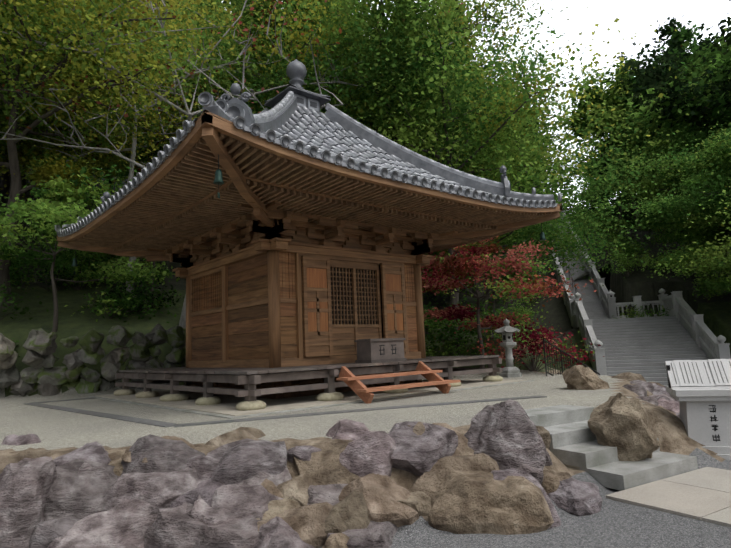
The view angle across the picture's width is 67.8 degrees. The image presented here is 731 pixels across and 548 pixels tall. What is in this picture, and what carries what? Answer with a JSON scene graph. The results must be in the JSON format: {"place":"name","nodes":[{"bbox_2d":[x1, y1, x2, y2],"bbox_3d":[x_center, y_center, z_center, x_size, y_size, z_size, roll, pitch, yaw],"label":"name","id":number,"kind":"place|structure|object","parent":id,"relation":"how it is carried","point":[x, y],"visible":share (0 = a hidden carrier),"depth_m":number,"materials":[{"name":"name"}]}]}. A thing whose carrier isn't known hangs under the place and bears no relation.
{"place":"outdoors","nodes":[
{"label":"outdoors","id":0,"kind":"place"},
{"bbox_2d":[0,163,730,547],"bbox_3d":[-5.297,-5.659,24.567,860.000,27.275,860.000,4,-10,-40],"label":"terrain","id":1,"kind":"structure","parent":0,"point":[608,525],"depth_m":8.85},
{"bbox_2d":[1,434,40,445],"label":"boulder","id":2,"kind":"object","parent":1,"relation":"on","point":[14,440],"visible":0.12,"depth_m":6.20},
{"bbox_2d":[0,280,48,320],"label":"understory shrub","id":3,"kind":"object","parent":1,"relation":"on","point":[22,312],"visible":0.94,"depth_m":16.56,"materials":[{"name":"green plant"}]},
{"bbox_2d":[0,456,57,547],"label":"boulder","id":4,"kind":"object","parent":1,"relation":"on","point":[26,484],"visible":0.77,"depth_m":4.15,"materials":[{"name":"stone"}]},
{"bbox_2d":[12,248,100,291],"bbox_3d":[-11.214,-0.012,19.492,2.702,1.455,3.260,-4,-8,11],"label":"understory shrub","id":5,"kind":"object","parent":1,"relation":"on","point":[57,282],"visible":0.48,"depth_m":19.50,"materials":[{"name":"green plant"}]},
{"bbox_2d":[9,92,104,209],"bbox_3d":[-20.200,-15.209,32.374,10.001,24.524,10.262,4,-10,-40],"label":"tree","id":6,"kind":"object","parent":1,"relation":"on","point":[23,183],"depth_m":30.98,"materials":[{"name":"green plant"}]},
{"bbox_2d":[0,14,123,167],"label":"forest broadleaf","id":7,"kind":"object","parent":1,"relation":"on","point":[29,65],"visible":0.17,"depth_m":19.51,"materials":[{"name":"green plant"}]},
{"bbox_2d":[31,246,92,263],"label":"understory shrub","id":8,"kind":"object","parent":1,"relation":"on","point":[62,251],"visible":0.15,"depth_m":21.95,"materials":[{"name":"green plant"}]},
{"bbox_2d":[23,250,116,290],"bbox_3d":[-10.704,-0.297,19.807,3.218,2.017,2.753,4,-10,-40],"label":"understory shrub","id":9,"kind":"object","parent":1,"relation":"on","point":[78,287],"visible":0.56,"depth_m":19.66,"materials":[{"name":"green plant"}]},
{"bbox_2d":[27,247,127,278],"bbox_3d":[-10.905,-0.217,20.859,3.508,1.523,2.825,-2,-8,-4],"label":"understory shrub","id":10,"kind":"object","parent":1,"relation":"on","point":[81,265],"visible":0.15,"depth_m":20.66,"materials":[{"name":"green plant"}]},
{"bbox_2d":[0,12,162,161],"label":"forest broadleaf","id":11,"kind":"object","parent":1,"relation":"on","point":[66,93],"visible":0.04,"depth_m":23.96,"materials":[{"name":"green plant"}]},
{"bbox_2d":[7,1,161,201],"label":"forest broadleaf","id":12,"kind":"object","parent":1,"relation":"on","point":[41,148],"depth_m":28.95,"materials":[{"name":"green plant"}]},
{"bbox_2d":[47,248,129,267],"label":"understory shrub","id":13,"kind":"object","parent":1,"relation":"on","point":[95,259],"visible":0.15,"depth_m":22.51,"materials":[{"name":"green plant"}]},
{"bbox_2d":[0,176,179,331],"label":"maple","id":14,"kind":"object","parent":1,"relation":"on","point":[40,210],"visible":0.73,"depth_m":16.06,"materials":[{"name":"green plant"}]},
{"bbox_2d":[0,323,185,396],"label":"stone wall","id":15,"kind":"structure","parent":1,"relation":"on","point":[40,346],"depth_m":15.00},
{"bbox_2d":[77,462,109,483],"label":"rock","id":16,"kind":"object","parent":1,"relation":"on","point":[88,470],"visible":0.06,"depth_m":4.81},
{"bbox_2d":[32,159,155,308],"bbox_3d":[-8.032,-1.126,19.704,6.571,5.616,8.759,1,-9,-25],"label":"maple","id":17,"kind":"object","parent":1,"relation":"on","point":[93,189],"visible":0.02,"depth_m":16.70,"materials":[{"name":"green plant"}]},
{"bbox_2d":[0,0,197,261],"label":"yellow tree","id":18,"kind":"object","parent":1,"relation":"on","point":[67,131],"visible":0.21,"depth_m":22.58,"materials":[{"name":"green plant"}]},
{"bbox_2d":[0,0,201,146],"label":"forest broadleaf","id":19,"kind":"object","parent":1,"relation":"on","point":[28,117],"visible":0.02,"depth_m":21.25,"materials":[{"name":"green plant"}]},
{"bbox_2d":[77,252,150,278],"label":"understory shrub","id":20,"kind":"object","parent":1,"relation":"on","point":[116,256],"visible":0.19,"depth_m":21.39,"materials":[{"name":"green plant"}]},
{"bbox_2d":[64,285,169,323],"bbox_3d":[-7.970,1.055,17.940,2.956,1.400,3.580,0,-8,-18],"label":"understory shrub","id":21,"kind":"object","parent":1,"relation":"on","point":[119,308],"visible":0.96,"depth_m":17.69,"materials":[{"name":"green plant"}]},
{"bbox_2d":[75,2,183,182],"bbox_3d":[-15.681,-16.025,37.373,9.946,25.730,9.494,-8,-10,36],"label":"tree","id":22,"kind":"object","parent":1,"relation":"on","point":[142,137],"depth_m":35.69,"materials":[{"name":"green plant"}]},
{"bbox_2d":[90,283,178,311],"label":"understory shrub","id":23,"kind":"object","parent":1,"relation":"on","point":[134,290],"visible":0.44,"depth_m":18.70,"materials":[{"name":"green plant"}]},
{"bbox_2d":[99,272,183,313],"bbox_3d":[-7.783,0.745,18.918,2.856,1.544,2.915,4,-10,-40],"label":"understory shrub","id":24,"kind":"object","parent":1,"relation":"on","point":[143,297],"visible":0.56,"depth_m":18.60,"materials":[{"name":"green plant"}]},
{"bbox_2d":[0,0,284,307],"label":"tree","id":25,"kind":"object","parent":1,"relation":"on","point":[49,166],"visible":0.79,"depth_m":17.74,"materials":[{"name":"green plant"}]},
{"bbox_2d":[125,261,172,282],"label":"understory shrub","id":26,"kind":"object","parent":1,"relation":"on","point":[151,264],"visible":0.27,"depth_m":22.20,"materials":[{"name":"green plant"}]},
{"bbox_2d":[62,0,237,213],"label":"forest broadleaf","id":27,"kind":"object","parent":1,"relation":"on","point":[128,156],"visible":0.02,"depth_m":29.82,"materials":[{"name":"green plant"}]},
{"bbox_2d":[103,467,201,513],"bbox_3d":[-1.891,2.210,4.742,1.112,0.932,0.768,4,-10,-40],"label":"boulder","id":28,"kind":"object","parent":1,"relation":"on","point":[157,491],"visible":0.31,"depth_m":4.61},
{"bbox_2d":[121,436,194,462],"bbox_3d":[-1.986,1.842,5.327,0.674,0.513,0.685,-5,-8,18],"label":"tan boulder","id":29,"kind":"object","parent":1,"relation":"on","point":[126,457],"visible":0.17,"depth_m":5.24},
{"bbox_2d":[93,1,225,162],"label":"forest broadleaf","id":30,"kind":"object","parent":1,"relation":"on","point":[149,160],"visible":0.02,"depth_m":30.21,"materials":[{"name":"green plant"}]},
{"bbox_2d":[2,0,332,296],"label":"pale bare tree","id":31,"kind":"object","parent":1,"relation":"on","point":[132,165],"visible":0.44,"depth_m":20.03,"materials":[{"name":"grey plant"}]},
{"bbox_2d":[188,495,229,525],"bbox_3d":[-1.178,2.193,4.387,0.544,0.776,0.459,4,-10,-40],"label":"rock","id":32,"kind":"object","parent":1,"relation":"on","point":[202,511],"visible":0.15,"depth_m":4.26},
{"bbox_2d":[206,427,265,445],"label":"rock","id":33,"kind":"object","parent":1,"relation":"on","point":[241,433],"visible":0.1,"depth_m":5.70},
{"bbox_2d":[181,0,298,53],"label":"forest broadleaf","id":34,"kind":"object","parent":1,"relation":"on","point":[233,17],"depth_m":36.07,"materials":[{"name":"green plant"}]},
{"bbox_2d":[0,0,488,358],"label":"pale bare tree","id":35,"kind":"object","parent":1,"relation":"on","point":[182,321],"visible":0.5,"depth_m":17.61,"materials":[{"name":"grey plant"}]},
{"bbox_2d":[126,0,367,156],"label":"forest broadleaf","id":36,"kind":"object","parent":1,"relation":"on","point":[197,15],"visible":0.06,"depth_m":27.60,"materials":[{"name":"green plant"}]},
{"bbox_2d":[76,0,446,157],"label":"forest broadleaf","id":37,"kind":"object","parent":1,"relation":"on","point":[305,37],"visible":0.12,"depth_m":22.54,"materials":[{"name":"green plant"}]},
{"bbox_2d":[253,517,314,547],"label":"rock","id":38,"kind":"object","parent":1,"relation":"on","point":[277,532],"visible":0.79,"depth_m":4.01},
{"bbox_2d":[24,395,546,427],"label":"stone curb","id":39,"kind":"structure","parent":1,"relation":"on","point":[130,419],"depth_m":8.24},
{"bbox_2d":[90,378,534,418],"bbox_3d":[-1.464,2.786,13.104,7.680,0.085,7.680,4,-10,-40],"label":"temple podium","id":40,"kind":"object","parent":1,"relation":"on","point":[226,408],"visible":0.29,"depth_m":10.11,"materials":[{"name":"stone"}]},
{"bbox_2d":[56,110,561,410],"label":"temple hall","id":41,"kind":"structure","parent":40,"relation":"on","point":[301,273],"depth_m":11.09,"materials":[{"name":"wood"}]},
{"bbox_2d":[55,59,561,236],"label":"temple roof","id":42,"kind":"structure","parent":41,"relation":"attached to","point":[295,119],"depth_m":12.11,"materials":[{"name":"tile"}]},
{"bbox_2d":[72,154,545,274],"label":"wind bells","id":43,"kind":"object","parent":41,"relation":"hanging from","point":[218,180],"visible":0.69,"depth_m":7.74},
{"bbox_2d":[354,338,406,362],"bbox_3d":[0.309,1.558,11.117,0.960,0.470,0.500,4,-10,-40],"label":"offertory box","id":44,"kind":"object","parent":41,"relation":"on","point":[379,350],"visible":0.98,"depth_m":10.89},
{"bbox_2d":[148,0,487,157],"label":"broadleaf","id":45,"kind":"object","parent":1,"relation":"on","point":[238,45],"depth_m":24.35,"materials":[{"name":"green plant"}]},
{"bbox_2d":[0,371,679,547],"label":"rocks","id":46,"kind":"object","parent":1,"relation":"on","point":[353,491],"visible":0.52,"depth_m":4.65,"materials":[{"name":"stone"}]},
{"bbox_2d":[53,441,110,466],"bbox_3d":[-2.762,1.927,5.325,0.785,0.524,0.703,4,-10,-40],"label":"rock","id":47,"kind":"object","parent":46,"relation":"on","point":[95,451],"visible":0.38,"depth_m":5.24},
{"bbox_2d":[322,533,348,547],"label":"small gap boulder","id":48,"kind":"object","parent":46,"relation":"on","point":[337,540],"visible":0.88,"depth_m":4.14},
{"bbox_2d":[657,398,679,413],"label":"pink boulder","id":49,"kind":"object","parent":46,"relation":"on","point":[671,406],"visible":0.04,"depth_m":9.24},
{"bbox_2d":[326,419,370,439],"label":"rock","id":50,"kind":"object","parent":1,"relation":"on","point":[345,429],"visible":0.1,"depth_m":5.73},
{"bbox_2d":[131,0,587,270],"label":"broadleaf","id":51,"kind":"object","parent":1,"relation":"on","point":[356,43],"visible":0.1,"depth_m":21.59,"materials":[{"name":"green plant"}]},
{"bbox_2d":[177,0,568,164],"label":"forest broadleaf","id":52,"kind":"object","parent":1,"relation":"on","point":[348,3],"visible":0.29,"depth_m":22.47,"materials":[{"name":"green plant"}]},
{"bbox_2d":[398,479,430,515],"bbox_3d":[0.275,2.217,4.962,1.196,0.689,0.737,-4,-8,9],"label":"rock","id":53,"kind":"object","parent":1,"relation":"on","point":[419,502],"visible":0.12,"depth_m":4.70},
{"bbox_2d":[408,422,424,434],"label":"rock","id":54,"kind":"object","parent":1,"relation":"on","point":[419,428],"visible":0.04,"depth_m":5.43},
{"bbox_2d":[282,1,572,164],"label":"forest broadleaf","id":55,"kind":"object","parent":1,"relation":"on","point":[510,41],"depth_m":29.98,"materials":[{"name":"green plant"}]},
{"bbox_2d":[423,303,449,336],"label":"understory shrub","id":56,"kind":"object","parent":1,"relation":"on","point":[431,325],"visible":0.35,"depth_m":20.87,"materials":[{"name":"green plant"}]},
{"bbox_2d":[425,318,477,352],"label":"understory shrub","id":57,"kind":"object","parent":1,"relation":"on","point":[452,334],"visible":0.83,"depth_m":18.73,"materials":[{"name":"green plant"}]},
{"bbox_2d":[430,307,473,331],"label":"understory shrub","id":58,"kind":"object","parent":1,"relation":"on","point":[448,323],"visible":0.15,"depth_m":22.16,"materials":[{"name":"green plant"}]},
{"bbox_2d":[425,332,495,367],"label":"understory shrub","id":59,"kind":"object","parent":1,"relation":"on","point":[430,351],"visible":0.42,"depth_m":17.74,"materials":[{"name":"green plant"}]},
{"bbox_2d":[435,0,488,96],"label":"tree","id":60,"kind":"object","parent":1,"relation":"on","point":[464,37],"depth_m":54.69,"materials":[{"name":"green plant"}]},
{"bbox_2d":[424,298,500,335],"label":"understory shrub","id":61,"kind":"object","parent":1,"relation":"on","point":[443,325],"visible":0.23,"depth_m":20.86,"materials":[{"name":"red plant"}]},
{"bbox_2d":[280,0,676,330],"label":"forest broadleaf","id":62,"kind":"object","parent":1,"relation":"on","point":[529,177],"visible":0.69,"depth_m":20.58,"materials":[{"name":"green plant"}]},
{"bbox_2d":[464,399,545,469],"bbox_3d":[1.397,1.971,5.550,0.888,1.352,0.583,-6,-9,27],"label":"rock","id":63,"kind":"object","parent":1,"relation":"on","point":[505,435],"visible":0.52,"depth_m":5.40,"materials":[{"name":"stone"}]},
{"bbox_2d":[457,282,553,340],"bbox_3d":[4.765,1.321,18.166,3.146,2.062,3.448,4,-10,-40],"label":"understory shrub","id":64,"kind":"object","parent":1,"relation":"on","point":[517,314],"visible":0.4,"depth_m":18.09,"materials":[{"name":"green plant"}]},
{"bbox_2d":[495,319,521,377],"bbox_3d":[3.872,1.991,14.750,0.650,1.562,0.700,4,-10,-40],"label":"stone lantern","id":65,"kind":"object","parent":1,"relation":"on","point":[507,330],"visible":1,"depth_m":14.62,"materials":[{"name":"stone"}]},
{"bbox_2d":[421,236,596,367],"bbox_3d":[3.579,0.964,17.068,5.462,5.048,7.851,0,-8,-14],"label":"red maple","id":66,"kind":"object","parent":1,"relation":"on","point":[448,265],"visible":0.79,"depth_m":16.73,"materials":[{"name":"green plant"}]},
{"bbox_2d":[483,286,534,303],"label":"hillside shrub","id":67,"kind":"object","parent":1,"relation":"on","point":[507,302],"visible":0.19,"depth_m":35.68,"materials":[{"name":"green plant"}]},
{"bbox_2d":[462,221,575,315],"bbox_3d":[7.837,-1.236,32.561,9.443,8.483,8.297,-4,-8,14],"label":"maple tree","id":68,"kind":"object","parent":1,"relation":"on","point":[493,293],"visible":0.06,"depth_m":32.02,"materials":[{"name":"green plant"}]},
{"bbox_2d":[464,66,581,295],"bbox_3d":[6.743,-6.240,38.655,15.068,16.825,16.563,-7,-9,32],"label":"forest broadleaf","id":69,"kind":"object","parent":1,"relation":"on","point":[550,141],"depth_m":36.83,"materials":[{"name":"green plant"}]},
{"bbox_2d":[512,301,536,320],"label":"hillside shrub","id":70,"kind":"object","parent":1,"relation":"on","point":[520,309],"visible":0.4,"depth_m":42.18,"materials":[{"name":"green plant"}]},
{"bbox_2d":[467,322,603,371],"bbox_3d":[5.004,2.133,15.780,3.199,1.560,3.484,4,-10,-40],"label":"shrub","id":71,"kind":"object","parent":1,"relation":"on","point":[534,335],"visible":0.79,"depth_m":15.75,"materials":[{"name":"red plant"}]},
{"bbox_2d":[515,184,593,237],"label":"hillside tree","id":72,"kind":"object","parent":1,"relation":"on","point":[565,207],"depth_m":68.00,"materials":[{"name":"green plant"}]},
{"bbox_2d":[515,328,594,364],"bbox_3d":[5.568,2.634,18.397,3.178,1.584,3.722,0,-8,-20],"label":"understory shrub","id":73,"kind":"object","parent":1,"relation":"on","point":[563,344],"visible":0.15,"depth_m":18.03,"materials":[{"name":"red plant"}]},
{"bbox_2d":[541,470,571,494],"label":"rock","id":74,"kind":"object","parent":1,"relation":"on","point":[551,482],"visible":0.27,"depth_m":5.31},
{"bbox_2d":[417,84,707,336],"bbox_3d":[6.517,-1.873,28.978,18.365,11.499,17.922,-3,-8,1],"label":"broadleaf","id":75,"kind":"object","parent":1,"relation":"on","point":[567,240],"visible":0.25,"depth_m":25.82,"materials":[{"name":"green plant"}]},
{"bbox_2d":[543,339,599,375],"bbox_3d":[5.910,2.818,15.247,3.244,2.042,0.140,5,-11,-44],"label":"metal railing","id":76,"kind":"object","parent":1,"relation":"on","point":[577,360],"visible":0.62,"depth_m":14.62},
{"bbox_2d":[562,365,609,389],"bbox_3d":[4.113,2.057,10.216,0.779,0.707,0.782,4,-10,-40],"label":"rock","id":77,"kind":"object","parent":1,"relation":"on","point":[578,377],"visible":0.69,"depth_m":10.01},
{"bbox_2d":[576,213,612,236],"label":"tree foliage","id":78,"kind":"object","parent":1,"relation":"on","point":[588,222],"visible":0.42,"depth_m":49.55,"materials":[{"name":"green plant"}]},
{"bbox_2d":[578,211,611,225],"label":"tree foliage","id":79,"kind":"object","parent":1,"relation":"on","point":[595,216],"visible":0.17,"depth_m":51.46,"materials":[{"name":"green plant"}]},
{"bbox_2d":[589,205,618,218],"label":"tree foliage","id":80,"kind":"object","parent":1,"relation":"on","point":[594,210],"visible":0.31,"depth_m":52.90,"materials":[{"name":"green plant"}]},
{"bbox_2d":[555,128,660,228],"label":"tree","id":81,"kind":"object","parent":1,"relation":"on","point":[612,185],"visible":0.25,"depth_m":54.05,"materials":[{"name":"green plant"}]},
{"bbox_2d":[553,57,667,229],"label":"hillside tree","id":82,"kind":"object","parent":1,"relation":"on","point":[596,100],"visible":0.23,"depth_m":51.24,"materials":[{"name":"green plant"}]},
{"bbox_2d":[585,233,636,254],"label":"tree foliage","id":83,"kind":"object","parent":1,"relation":"on","point":[611,239],"visible":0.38,"depth_m":43.78,"materials":[{"name":"green plant"}]},
{"bbox_2d":[525,405,697,490],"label":"stone steps","id":84,"kind":"structure","parent":1,"relation":"on","point":[574,444],"depth_m":6.12,"materials":[{"name":"concrete"}]},
{"bbox_2d":[590,222,634,244],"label":"tree foliage","id":85,"kind":"object","parent":1,"relation":"on","point":[613,233],"visible":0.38,"depth_m":45.51,"materials":[{"name":"green plant"}]},
{"bbox_2d":[565,175,663,232],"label":"hillside tree","id":86,"kind":"object","parent":1,"relation":"on","point":[625,217],"visible":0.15,"depth_m":66.51,"materials":[{"name":"green plant"}]},
{"bbox_2d":[598,214,634,237],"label":"tree foliage","id":87,"kind":"object","parent":1,"relation":"on","point":[618,224],"visible":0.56,"depth_m":47.22,"materials":[{"name":"green plant"}]},
{"bbox_2d":[587,393,659,460],"bbox_3d":[3.032,1.835,6.369,0.735,0.886,0.581,-8,-9,34],"label":"tan boulder","id":88,"kind":"object","parent":1,"relation":"on","point":[620,422],"visible":0.9,"depth_m":6.18,"materials":[{"name":"stone"}]},
{"bbox_2d":[599,251,651,276],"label":"tree foliage","id":89,"kind":"object","parent":1,"relation":"on","point":[627,268],"visible":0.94,"depth_m":38.08,"materials":[{"name":"green plant"}]},
{"bbox_2d":[605,241,650,266],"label":"tree foliage","id":90,"kind":"object","parent":1,"relation":"on","point":[628,248],"visible":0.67,"depth_m":39.60,"materials":[{"name":"green plant"}]},
{"bbox_2d":[605,234,651,258],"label":"tree foliage","id":91,"kind":"object","parent":1,"relation":"on","point":[618,248],"visible":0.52,"depth_m":41.74,"materials":[{"name":"green plant"}]},
{"bbox_2d":[548,211,730,386],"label":"stone staircase","id":92,"kind":"structure","parent":1,"relation":"on","point":[646,347],"depth_m":31.60,"materials":[{"name":"grey stone"}]},
{"bbox_2d":[613,304,668,317],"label":"hillside shrub","id":93,"kind":"object","parent":1,"relation":"on","point":[642,314],"visible":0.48,"depth_m":35.72,"materials":[{"name":"green plant"}]},
{"bbox_2d":[567,15,720,232],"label":"hillside tree","id":94,"kind":"object","parent":1,"relation":"on","point":[674,34],"visible":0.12,"depth_m":48.73,"materials":[{"name":"green plant"}]},
{"bbox_2d":[629,213,660,231],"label":"hillside shrub","id":95,"kind":"object","parent":1,"relation":"on","point":[637,226],"visible":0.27,"depth_m":50.67,"materials":[{"name":"green plant"}]},
{"bbox_2d":[586,19,730,256],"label":"forest broadleaf","id":96,"kind":"object","parent":1,"relation":"on","point":[662,70],"visible":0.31,"depth_m":41.55,"materials":[{"name":"green plant"}]},
{"bbox_2d":[596,121,728,277],"bbox_3d":[21.754,-4.801,37.162,14.741,11.000,13.322,4,-10,-40],"label":"hillside tree","id":97,"kind":"object","parent":1,"relation":"on","point":[669,152],"visible":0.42,"depth_m":37.13,"materials":[{"name":"green plant"}]},
{"bbox_2d":[602,28,723,198],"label":"hillside tree","id":98,"kind":"object","parent":1,"relation":"on","point":[696,45],"depth_m":46.66,"materials":[{"name":"green plant"}]},
{"bbox_2d":[647,251,680,272],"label":"hillside shrub","id":99,"kind":"object","parent":1,"relation":"on","point":[661,268],"visible":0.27,"depth_m":38.30,"materials":[{"name":"green plant"}]},
{"bbox_2d":[615,71,730,217],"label":"hillside tree","id":100,"kind":"object","parent":1,"relation":"on","point":[657,152],"visible":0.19,"depth_m":39.05,"materials":[{"name":"green plant"}]},
{"bbox_2d":[617,153,730,274],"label":"hillside tree","id":101,"kind":"object","parent":1,"relation":"on","point":[671,205],"visible":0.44,"depth_m":31.59,"materials":[{"name":"green plant"}]},
{"bbox_2d":[619,0,730,212],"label":"forest broadleaf","id":102,"kind":"object","parent":1,"relation":"on","point":[670,108],"visible":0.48,"depth_m":36.54,"materials":[{"name":"green plant"}]},
{"bbox_2d":[637,111,730,262],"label":"hillside tree","id":103,"kind":"object","parent":1,"relation":"on","point":[723,144],"visible":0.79,"depth_m":30.66,"materials":[{"name":"green plant"}]},
{"bbox_2d":[659,152,708,233],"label":"tree","id":104,"kind":"object","parent":1,"relation":"on","point":[677,186],"visible":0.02,"depth_m":40.17,"materials":[{"name":"green plant"}]},
{"bbox_2d":[641,236,730,304],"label":"hillside tree","id":105,"kind":"object","parent":1,"relation":"on","point":[711,265],"visible":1,"depth_m":29.01,"materials":[{"name":"green plant"}]},
{"bbox_2d":[665,359,730,459],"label":"tako yakushido monument","id":106,"kind":"object","parent":1,"relation":"on","point":[699,391],"visible":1,"depth_m":6.82,"materials":[{"name":"stone"}]},
{"bbox_2d":[681,130,730,248],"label":"forest broadleaf","id":107,"kind":"object","parent":1,"relation":"on","point":[728,205],"visible":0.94,"depth_m":25.97,"materials":[{"name":"green plant"}]},
{"bbox_2d":[692,273,727,302],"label":"hillside shrub","id":108,"kind":"object","parent":1,"relation":"on","point":[709,294],"visible":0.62,"depth_m":32.49,"materials":[{"name":"green plant"}]},
{"bbox_2d":[336,361,459,403],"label":"wooden steps","id":109,"kind":"structure","parent":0,"point":[358,387],"depth_m":9.73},
{"bbox_2d":[222,0,730,211],"label":"sky","id":110,"kind":"structure","parent":0,"point":[640,14],"materials":[{"name":"white"}]},
{"bbox_2d":[606,467,730,527],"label":"paved path","id":111,"kind":"structure","parent":0,"point":[703,494],"depth_m":5.19,"materials":[{"name":"stone"}]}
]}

